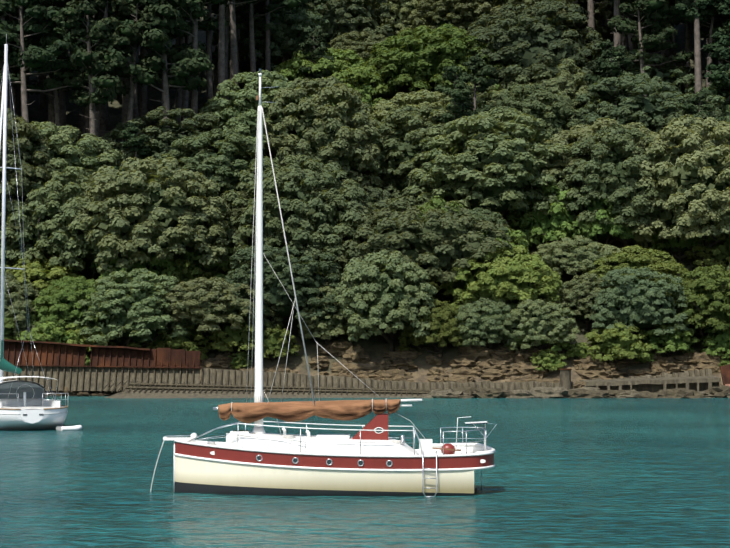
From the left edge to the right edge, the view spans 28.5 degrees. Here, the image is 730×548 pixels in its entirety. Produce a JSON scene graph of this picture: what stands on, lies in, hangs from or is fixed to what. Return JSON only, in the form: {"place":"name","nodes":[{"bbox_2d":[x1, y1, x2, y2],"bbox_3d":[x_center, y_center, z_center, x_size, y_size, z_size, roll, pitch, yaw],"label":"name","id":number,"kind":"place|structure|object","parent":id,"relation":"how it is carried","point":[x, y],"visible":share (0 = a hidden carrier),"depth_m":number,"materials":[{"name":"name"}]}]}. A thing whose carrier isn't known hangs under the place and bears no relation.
{"place":"outdoors","nodes":[
{"label":"outdoors","id":0,"kind":"place"},
{"bbox_2d":[0,396,729,547],"bbox_3d":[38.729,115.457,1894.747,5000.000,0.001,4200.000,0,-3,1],"label":"water","id":1,"kind":"structure","parent":0,"point":[609,473],"depth_m":40.03,"materials":[{"name":"teal liquid"}]},
{"bbox_2d":[0,34,67,429],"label":"yacht","id":2,"kind":"object","parent":1,"relation":"on","point":[25,405],"visible":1,"depth_m":74.73,"materials":[{"name":"white"}]},
{"bbox_2d":[150,69,496,496],"bbox_3d":[-1.126,0.375,38.730,9.322,11.930,2.728,0,-3,1],"label":"sailboat","id":3,"kind":"object","parent":1,"relation":"on","point":[370,458],"visible":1,"depth_m":37.61,"materials":[{"name":"white"}]},
{"bbox_2d":[26,6,728,395],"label":"terrain","id":4,"kind":"structure","parent":0,"point":[374,346],"depth_m":151.51,"materials":[{"name":"brown soil"}]},
{"bbox_2d":[5,0,31,128],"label":"pine","id":5,"kind":"object","parent":4,"relation":"on","point":[14,92],"visible":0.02,"depth_m":177.89,"materials":[{"name":"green plant"}]},
{"bbox_2d":[0,279,48,337],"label":"tree","id":6,"kind":"object","parent":4,"relation":"on","point":[19,304],"visible":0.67,"depth_m":144.55,"materials":[{"name":"green plant"}]},
{"bbox_2d":[0,108,56,232],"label":"tree","id":7,"kind":"object","parent":4,"relation":"on","point":[24,128],"visible":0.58,"depth_m":154.55,"materials":[{"name":"green plant"}]},
{"bbox_2d":[0,13,66,110],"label":"pine","id":8,"kind":"object","parent":4,"relation":"on","point":[13,56],"visible":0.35,"depth_m":168.62,"materials":[{"name":"green plant"}]},
{"bbox_2d":[9,258,80,306],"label":"tree","id":9,"kind":"object","parent":4,"relation":"on","point":[41,278],"visible":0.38,"depth_m":149.16,"materials":[{"name":"green plant"}]},
{"bbox_2d":[0,0,96,122],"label":"pine","id":10,"kind":"object","parent":4,"relation":"on","point":[34,57],"visible":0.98,"depth_m":165.88,"materials":[{"name":"green plant"}]},
{"bbox_2d":[12,0,88,134],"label":"pine","id":11,"kind":"object","parent":4,"relation":"on","point":[56,104],"visible":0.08,"depth_m":172.87,"materials":[{"name":"green plant"}]},
{"bbox_2d":[17,321,88,357],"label":"shrub","id":12,"kind":"object","parent":4,"relation":"on","point":[50,334],"visible":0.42,"depth_m":142.19,"materials":[{"name":"green plant"}]},
{"bbox_2d":[0,166,106,274],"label":"tree","id":13,"kind":"object","parent":4,"relation":"on","point":[49,226],"visible":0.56,"depth_m":151.59,"materials":[{"name":"green plant"}]},
{"bbox_2d":[26,275,111,333],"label":"tree","id":14,"kind":"object","parent":4,"relation":"on","point":[62,303],"visible":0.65,"depth_m":144.15,"materials":[{"name":"green plant"}]},
{"bbox_2d":[10,121,129,200],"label":"tree","id":15,"kind":"object","parent":4,"relation":"on","point":[86,158],"visible":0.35,"depth_m":159.94,"materials":[{"name":"green plant"}]},
{"bbox_2d":[60,322,110,353],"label":"shrub","id":16,"kind":"object","parent":4,"relation":"on","point":[75,340],"visible":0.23,"depth_m":142.92,"materials":[{"name":"green plant"}]},
{"bbox_2d":[49,0,129,154],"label":"pine","id":17,"kind":"object","parent":4,"relation":"on","point":[76,20],"visible":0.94,"depth_m":164.71,"materials":[{"name":"green plant"}]},
{"bbox_2d":[68,0,134,136],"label":"pine","id":18,"kind":"object","parent":4,"relation":"on","point":[95,16],"visible":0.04,"depth_m":177.52,"materials":[{"name":"green plant"}]},
{"bbox_2d":[62,0,172,136],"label":"pine","id":19,"kind":"object","parent":4,"relation":"on","point":[124,22],"visible":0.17,"depth_m":171.76,"materials":[{"name":"green plant"}]},
{"bbox_2d":[78,0,172,148],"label":"pine","id":20,"kind":"object","parent":4,"relation":"on","point":[141,25],"visible":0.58,"depth_m":168.19,"materials":[{"name":"green plant"}]},
{"bbox_2d":[111,122,150,172],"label":"tree","id":21,"kind":"object","parent":4,"relation":"on","point":[133,140],"visible":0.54,"depth_m":162.24,"materials":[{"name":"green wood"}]},
{"bbox_2d":[121,6,143,144],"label":"pine","id":22,"kind":"object","parent":4,"relation":"on","point":[125,99],"depth_m":174.53,"materials":[{"name":"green plant"}]},
{"bbox_2d":[91,237,176,283],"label":"tree","id":23,"kind":"object","parent":4,"relation":"on","point":[154,265],"visible":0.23,"depth_m":150.81,"materials":[{"name":"green plant"}]},
{"bbox_2d":[74,268,195,347],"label":"tree","id":24,"kind":"object","parent":4,"relation":"on","point":[135,314],"visible":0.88,"depth_m":142.06,"materials":[{"name":"green plant"}]},
{"bbox_2d":[138,4,153,133],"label":"pine","id":25,"kind":"object","parent":4,"relation":"on","point":[143,90],"visible":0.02,"depth_m":179.60,"materials":[{"name":"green plant"}]},
{"bbox_2d":[72,156,232,275],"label":"tree","id":26,"kind":"object","parent":4,"relation":"on","point":[160,219],"visible":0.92,"depth_m":149.31,"materials":[{"name":"green plant"}]},
{"bbox_2d":[99,0,214,127],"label":"pine","id":27,"kind":"object","parent":4,"relation":"on","point":[184,65],"visible":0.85,"depth_m":167.93,"materials":[{"name":"green plant"}]},
{"bbox_2d":[113,7,206,111],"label":"pine","id":28,"kind":"object","parent":4,"relation":"on","point":[178,34],"visible":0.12,"depth_m":176.26,"materials":[{"name":"green plant"}]},
{"bbox_2d":[97,106,231,171],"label":"tree","id":29,"kind":"object","parent":4,"relation":"on","point":[163,137],"visible":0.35,"depth_m":167.53,"materials":[{"name":"green plant"}]},
{"bbox_2d":[144,323,208,359],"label":"shrub","id":30,"kind":"object","parent":4,"relation":"on","point":[193,339],"visible":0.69,"depth_m":144.10,"materials":[{"name":"green plant"}]},
{"bbox_2d":[157,257,218,293],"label":"tree","id":31,"kind":"object","parent":4,"relation":"on","point":[188,276],"visible":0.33,"depth_m":151.87,"materials":[{"name":"green plant"}]},
{"bbox_2d":[169,0,229,131],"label":"pine","id":32,"kind":"object","parent":4,"relation":"on","point":[196,12],"visible":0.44,"depth_m":173.61,"materials":[{"name":"green plant"}]},
{"bbox_2d":[171,249,229,288],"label":"tree","id":33,"kind":"object","parent":4,"relation":"on","point":[189,254],"visible":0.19,"depth_m":152.76,"materials":[{"name":"green plant"}]},
{"bbox_2d":[171,0,229,133],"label":"pine","id":34,"kind":"object","parent":4,"relation":"on","point":[209,24],"visible":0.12,"depth_m":183.93,"materials":[{"name":"green plant"}]},
{"bbox_2d":[202,1,227,101],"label":"pine","id":35,"kind":"object","parent":4,"relation":"on","point":[211,8],"visible":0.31,"depth_m":187.59,"materials":[{"name":"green plant"}]},
{"bbox_2d":[153,128,281,207],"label":"tree","id":36,"kind":"object","parent":4,"relation":"on","point":[225,165],"visible":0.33,"depth_m":161.95,"materials":[{"name":"green plant"}]},
{"bbox_2d":[155,277,283,344],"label":"tree","id":37,"kind":"object","parent":4,"relation":"on","point":[211,308],"visible":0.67,"depth_m":143.49,"materials":[{"name":"green plant"}]},
{"bbox_2d":[193,226,251,276],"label":"tree","id":38,"kind":"object","parent":4,"relation":"on","point":[230,248],"visible":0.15,"depth_m":155.21,"materials":[{"name":"green plant"}]},
{"bbox_2d":[206,191,255,278],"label":"tree","id":39,"kind":"object","parent":4,"relation":"on","point":[237,210],"visible":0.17,"depth_m":156.98,"materials":[{"name":"green plant"}]},
{"bbox_2d":[228,0,244,98],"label":"pine","id":40,"kind":"object","parent":4,"relation":"on","point":[233,47],"visible":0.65,"depth_m":186.22,"materials":[{"name":"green plant"}]},
{"bbox_2d":[214,0,262,97],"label":"pine","id":41,"kind":"object","parent":4,"relation":"on","point":[221,52],"visible":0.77,"depth_m":179.84,"materials":[{"name":"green plant"}]},
{"bbox_2d":[205,311,272,353],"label":"shrub","id":42,"kind":"object","parent":4,"relation":"on","point":[225,337],"visible":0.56,"depth_m":144.87,"materials":[{"name":"green plant"}]},
{"bbox_2d":[200,69,315,162],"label":"tree","id":43,"kind":"object","parent":4,"relation":"on","point":[237,114],"visible":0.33,"depth_m":170.41,"materials":[{"name":"green plant"}]},
{"bbox_2d":[258,0,278,70],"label":"pine","id":44,"kind":"object","parent":4,"relation":"on","point":[263,3],"visible":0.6,"depth_m":194.74,"materials":[{"name":"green plant"}]},
{"bbox_2d":[228,0,311,72],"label":"pine","id":45,"kind":"object","parent":4,"relation":"on","point":[243,10],"visible":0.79,"depth_m":191.05,"materials":[{"name":"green plant"}]},
{"bbox_2d":[211,0,334,83],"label":"tree","id":46,"kind":"object","parent":4,"relation":"on","point":[290,31],"visible":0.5,"depth_m":197.82,"materials":[{"name":"green plant"}]},
{"bbox_2d":[246,325,300,362],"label":"shrub","id":47,"kind":"object","parent":4,"relation":"on","point":[273,344],"visible":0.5,"depth_m":145.62,"materials":[{"name":"green plant"}]},
{"bbox_2d":[221,244,341,323],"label":"tree","id":48,"kind":"object","parent":4,"relation":"on","point":[304,278],"visible":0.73,"depth_m":147.05,"materials":[{"name":"green plant"}]},
{"bbox_2d":[222,155,385,275],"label":"tree","id":49,"kind":"object","parent":4,"relation":"on","point":[313,214],"visible":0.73,"depth_m":153.78,"materials":[{"name":"green plant"}]},
{"bbox_2d":[296,28,334,79],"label":"tree","id":50,"kind":"object","parent":4,"relation":"on","point":[310,43],"visible":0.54,"depth_m":185.78,"materials":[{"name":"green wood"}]},
{"bbox_2d":[254,75,383,200],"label":"tree","id":51,"kind":"object","parent":4,"relation":"on","point":[325,131],"visible":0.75,"depth_m":165.77,"materials":[{"name":"green plant"}]},
{"bbox_2d":[297,282,359,345],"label":"tree","id":52,"kind":"object","parent":4,"relation":"on","point":[329,326],"visible":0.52,"depth_m":147.14,"materials":[{"name":"green plant"}]},
{"bbox_2d":[268,47,391,121],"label":"tree","id":53,"kind":"object","parent":4,"relation":"on","point":[355,72],"visible":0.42,"depth_m":186.77,"materials":[{"name":"green plant"}]},
{"bbox_2d":[287,0,393,46],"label":"tree","id":54,"kind":"object","parent":4,"relation":"on","point":[349,16],"visible":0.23,"depth_m":205.22,"materials":[{"name":"green plant"}]},
{"bbox_2d":[338,186,391,238],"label":"tree","id":55,"kind":"object","parent":4,"relation":"on","point":[374,196],"visible":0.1,"depth_m":165.19,"materials":[{"name":"green plant"}]},
{"bbox_2d":[3,339,729,397],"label":"retaining wall","id":56,"kind":"structure","parent":4,"relation":"on","point":[131,372],"depth_m":136.72,"materials":[{"name":"brown wood"}]},
{"bbox_2d":[329,31,405,93],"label":"tree","id":57,"kind":"object","parent":4,"relation":"on","point":[362,49],"visible":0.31,"depth_m":197.40,"materials":[{"name":"green plant"}]},
{"bbox_2d":[331,249,437,351],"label":"tree","id":58,"kind":"object","parent":4,"relation":"on","point":[379,300],"visible":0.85,"depth_m":144.26,"materials":[{"name":"green plant"}]},
{"bbox_2d":[51,339,727,396],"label":"shore rocks","id":59,"kind":"object","parent":4,"relation":"on","point":[487,364],"visible":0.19,"depth_m":145.28,"materials":[{"name":"brown stone"}]},
{"bbox_2d":[360,104,456,203],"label":"tree","id":60,"kind":"object","parent":4,"relation":"on","point":[400,150],"visible":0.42,"depth_m":171.45,"materials":[{"name":"green plant"}]},
{"bbox_2d":[378,0,438,37],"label":"tree","id":61,"kind":"object","parent":4,"relation":"on","point":[400,20],"visible":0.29,"depth_m":213.81,"materials":[{"name":"green plant"}]},
{"bbox_2d":[328,196,514,287],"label":"tree","id":62,"kind":"object","parent":4,"relation":"on","point":[431,246],"visible":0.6,"depth_m":150.46,"materials":[{"name":"green plant"}]},
{"bbox_2d":[367,89,480,138],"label":"tree","id":63,"kind":"object","parent":4,"relation":"on","point":[398,100],"visible":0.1,"depth_m":181.19,"materials":[{"name":"green plant"}]},
{"bbox_2d":[399,195,464,282],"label":"tree","id":64,"kind":"object","parent":4,"relation":"on","point":[435,201],"visible":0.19,"depth_m":158.41,"materials":[{"name":"green plant"}]},
{"bbox_2d":[398,299,467,356],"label":"tree","id":65,"kind":"object","parent":4,"relation":"on","point":[443,329],"visible":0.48,"depth_m":145.14,"materials":[{"name":"green plant"}]},
{"bbox_2d":[363,23,505,104],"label":"tree","id":66,"kind":"object","parent":4,"relation":"on","point":[419,59],"visible":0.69,"depth_m":189.23,"materials":[{"name":"green plant"}]},
{"bbox_2d":[406,0,496,43],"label":"tree","id":67,"kind":"object","parent":4,"relation":"on","point":[458,14],"visible":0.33,"depth_m":208.63,"materials":[{"name":"green plant"}]},
{"bbox_2d":[427,65,485,136],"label":"tree","id":68,"kind":"object","parent":4,"relation":"on","point":[457,107],"visible":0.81,"depth_m":171.84,"materials":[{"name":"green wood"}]},
{"bbox_2d":[434,83,513,122],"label":"tree","id":69,"kind":"object","parent":4,"relation":"on","point":[485,98],"visible":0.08,"depth_m":184.40,"materials":[{"name":"green plant"}]},
{"bbox_2d":[449,54,505,130],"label":"tree","id":70,"kind":"object","parent":4,"relation":"on","point":[474,63],"visible":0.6,"depth_m":178.25,"materials":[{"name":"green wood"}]},
{"bbox_2d":[446,207,514,272],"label":"tree","id":71,"kind":"object","parent":4,"relation":"on","point":[495,217],"visible":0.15,"depth_m":156.82,"materials":[{"name":"green plant"}]},
{"bbox_2d":[452,296,522,348],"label":"tree","id":72,"kind":"object","parent":4,"relation":"on","point":[485,323],"visible":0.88,"depth_m":144.89,"materials":[{"name":"green plant"}]},
{"bbox_2d":[405,107,577,224],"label":"tree","id":73,"kind":"object","parent":4,"relation":"on","point":[490,167],"visible":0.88,"depth_m":163.06,"materials":[{"name":"green plant"}]},
{"bbox_2d":[469,227,528,274],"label":"tree","id":74,"kind":"object","parent":4,"relation":"on","point":[522,242],"visible":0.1,"depth_m":156.26,"materials":[{"name":"green plant"}]},
{"bbox_2d":[440,244,561,309],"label":"tree","id":75,"kind":"object","parent":4,"relation":"on","point":[507,278],"visible":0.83,"depth_m":148.05,"materials":[{"name":"green plant"}]},
{"bbox_2d":[506,182,551,243],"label":"tree","id":76,"kind":"object","parent":4,"relation":"on","point":[515,224],"visible":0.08,"depth_m":167.67,"materials":[{"name":"green plant"}]},
{"bbox_2d":[485,83,581,144],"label":"tree","id":77,"kind":"object","parent":4,"relation":"on","point":[553,119],"visible":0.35,"depth_m":176.57,"materials":[{"name":"green plant"}]},
{"bbox_2d":[465,0,605,90],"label":"tree","id":78,"kind":"object","parent":4,"relation":"on","point":[523,43],"visible":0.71,"depth_m":191.39,"materials":[{"name":"green plant"}]},
{"bbox_2d":[506,317,570,350],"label":"shrub","id":79,"kind":"object","parent":4,"relation":"on","point":[556,347],"visible":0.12,"depth_m":144.81,"materials":[{"name":"green plant"}]},
{"bbox_2d":[467,0,613,41],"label":"tree","id":80,"kind":"object","parent":4,"relation":"on","point":[602,7],"visible":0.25,"depth_m":204.95,"materials":[{"name":"green plant"}]},
{"bbox_2d":[502,299,580,350],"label":"tree","id":81,"kind":"object","parent":4,"relation":"on","point":[537,319],"visible":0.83,"depth_m":143.94,"materials":[{"name":"green plant"}]},
{"bbox_2d":[498,58,598,126],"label":"tree","id":82,"kind":"object","parent":4,"relation":"on","point":[565,81],"visible":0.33,"depth_m":185.63,"materials":[{"name":"green plant"}]},
{"bbox_2d":[530,349,566,371],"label":"shrub","id":83,"kind":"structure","parent":4,"relation":"on","point":[544,359],"depth_m":143.53,"materials":[{"name":"green plant"}]},
{"bbox_2d":[515,179,599,245],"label":"tree","id":84,"kind":"object","parent":4,"relation":"on","point":[549,228],"visible":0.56,"depth_m":163.82,"materials":[{"name":"green plant"}]},
{"bbox_2d":[562,342,592,358],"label":"shrub","id":85,"kind":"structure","parent":4,"relation":"on","point":[576,350],"depth_m":145.35,"materials":[{"name":"green plant"}]},
{"bbox_2d":[531,235,624,278],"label":"tree","id":86,"kind":"object","parent":4,"relation":"on","point":[570,256],"visible":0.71,"depth_m":156.31,"materials":[{"name":"green plant"}]},
{"bbox_2d":[553,273,617,330],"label":"tree","id":87,"kind":"object","parent":4,"relation":"on","point":[578,296],"visible":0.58,"depth_m":149.99,"materials":[{"name":"green plant"}]},
{"bbox_2d":[527,117,658,193],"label":"tree","id":88,"kind":"object","parent":4,"relation":"on","point":[577,131],"visible":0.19,"depth_m":167.80,"materials":[{"name":"green plant"}]},
{"bbox_2d":[566,180,644,244],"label":"tree","id":89,"kind":"object","parent":4,"relation":"on","point":[592,230],"visible":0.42,"depth_m":161.61,"materials":[{"name":"green plant"}]},
{"bbox_2d":[582,39,637,105],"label":"tree","id":90,"kind":"object","parent":4,"relation":"on","point":[613,69],"visible":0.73,"depth_m":181.22,"materials":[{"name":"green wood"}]},
{"bbox_2d":[554,124,673,248],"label":"tree","id":91,"kind":"object","parent":4,"relation":"on","point":[615,167],"visible":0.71,"depth_m":161.25,"materials":[{"name":"green plant"}]},
{"bbox_2d":[582,322,653,363],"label":"shrub","id":92,"kind":"object","parent":4,"relation":"on","point":[613,344],"visible":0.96,"depth_m":143.94,"materials":[{"name":"green plant"}]},
{"bbox_2d":[580,245,692,290],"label":"tree","id":93,"kind":"object","parent":4,"relation":"on","point":[658,263],"visible":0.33,"depth_m":153.00,"materials":[{"name":"green plant"}]},
{"bbox_2d":[589,266,689,336],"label":"tree","id":94,"kind":"object","parent":4,"relation":"on","point":[634,300],"visible":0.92,"depth_m":145.72,"materials":[{"name":"green plant"}]},
{"bbox_2d":[565,74,724,142],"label":"tree","id":95,"kind":"object","parent":4,"relation":"on","point":[650,112],"visible":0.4,"depth_m":176.81,"materials":[{"name":"green plant"}]},
{"bbox_2d":[589,49,703,101],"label":"tree","id":96,"kind":"object","parent":4,"relation":"on","point":[682,75],"visible":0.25,"depth_m":189.19,"materials":[{"name":"green plant"}]},
{"bbox_2d":[607,0,694,95],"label":"pine","id":97,"kind":"object","parent":4,"relation":"on","point":[650,42],"visible":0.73,"depth_m":188.37,"materials":[{"name":"green plant"}]},
{"bbox_2d":[621,0,688,81],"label":"pine","id":98,"kind":"object","parent":4,"relation":"on","point":[659,4],"visible":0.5,"depth_m":188.60,"materials":[{"name":"green plant"}]},
{"bbox_2d":[639,322,699,356],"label":"shrub","id":99,"kind":"object","parent":4,"relation":"on","point":[667,344],"visible":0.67,"depth_m":145.99,"materials":[{"name":"green plant"}]},
{"bbox_2d":[622,114,729,279],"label":"tree","id":100,"kind":"object","parent":4,"relation":"on","point":[696,204],"visible":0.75,"depth_m":158.50,"materials":[{"name":"green plant"}]},
{"bbox_2d":[649,224,708,263],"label":"tree","id":101,"kind":"object","parent":4,"relation":"on","point":[674,245],"visible":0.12,"depth_m":162.74,"materials":[{"name":"green plant"}]},
{"bbox_2d":[661,264,729,348],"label":"tree","id":102,"kind":"object","parent":4,"relation":"on","point":[707,302],"visible":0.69,"depth_m":146.10,"materials":[{"name":"green plant"}]},
{"bbox_2d":[667,0,729,101],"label":"pine","id":103,"kind":"object","parent":4,"relation":"on","point":[681,11],"visible":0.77,"depth_m":187.04,"materials":[{"name":"green plant"}]},
{"bbox_2d":[674,0,722,92],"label":"pine","id":104,"kind":"object","parent":4,"relation":"on","point":[697,55],"visible":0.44,"depth_m":186.13,"materials":[{"name":"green plant"}]},
{"bbox_2d":[679,89,726,138],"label":"tree","id":105,"kind":"object","parent":4,"relation":"on","point":[692,102],"visible":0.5,"depth_m":171.76,"materials":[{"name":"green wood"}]},
{"bbox_2d":[684,231,729,269],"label":"tree","id":106,"kind":"object","parent":4,"relation":"on","point":[718,253],"visible":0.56,"depth_m":160.27,"materials":[{"name":"green plant"}]},
{"bbox_2d":[695,69,729,122],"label":"tree","id":107,"kind":"object","parent":4,"relation":"on","point":[725,103],"visible":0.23,"depth_m":181.26,"materials":[{"name":"green plant"}]},
{"bbox_2d":[700,322,729,355],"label":"shrub","id":108,"kind":"object","parent":4,"relation":"on","point":[719,342],"visible":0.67,"depth_m":146.39,"materials":[{"name":"green plant"}]},
{"bbox_2d":[702,0,729,100],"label":"pine","id":109,"kind":"object","parent":4,"relation":"on","point":[716,50],"visible":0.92,"depth_m":183.03,"materials":[{"name":"green plant"}]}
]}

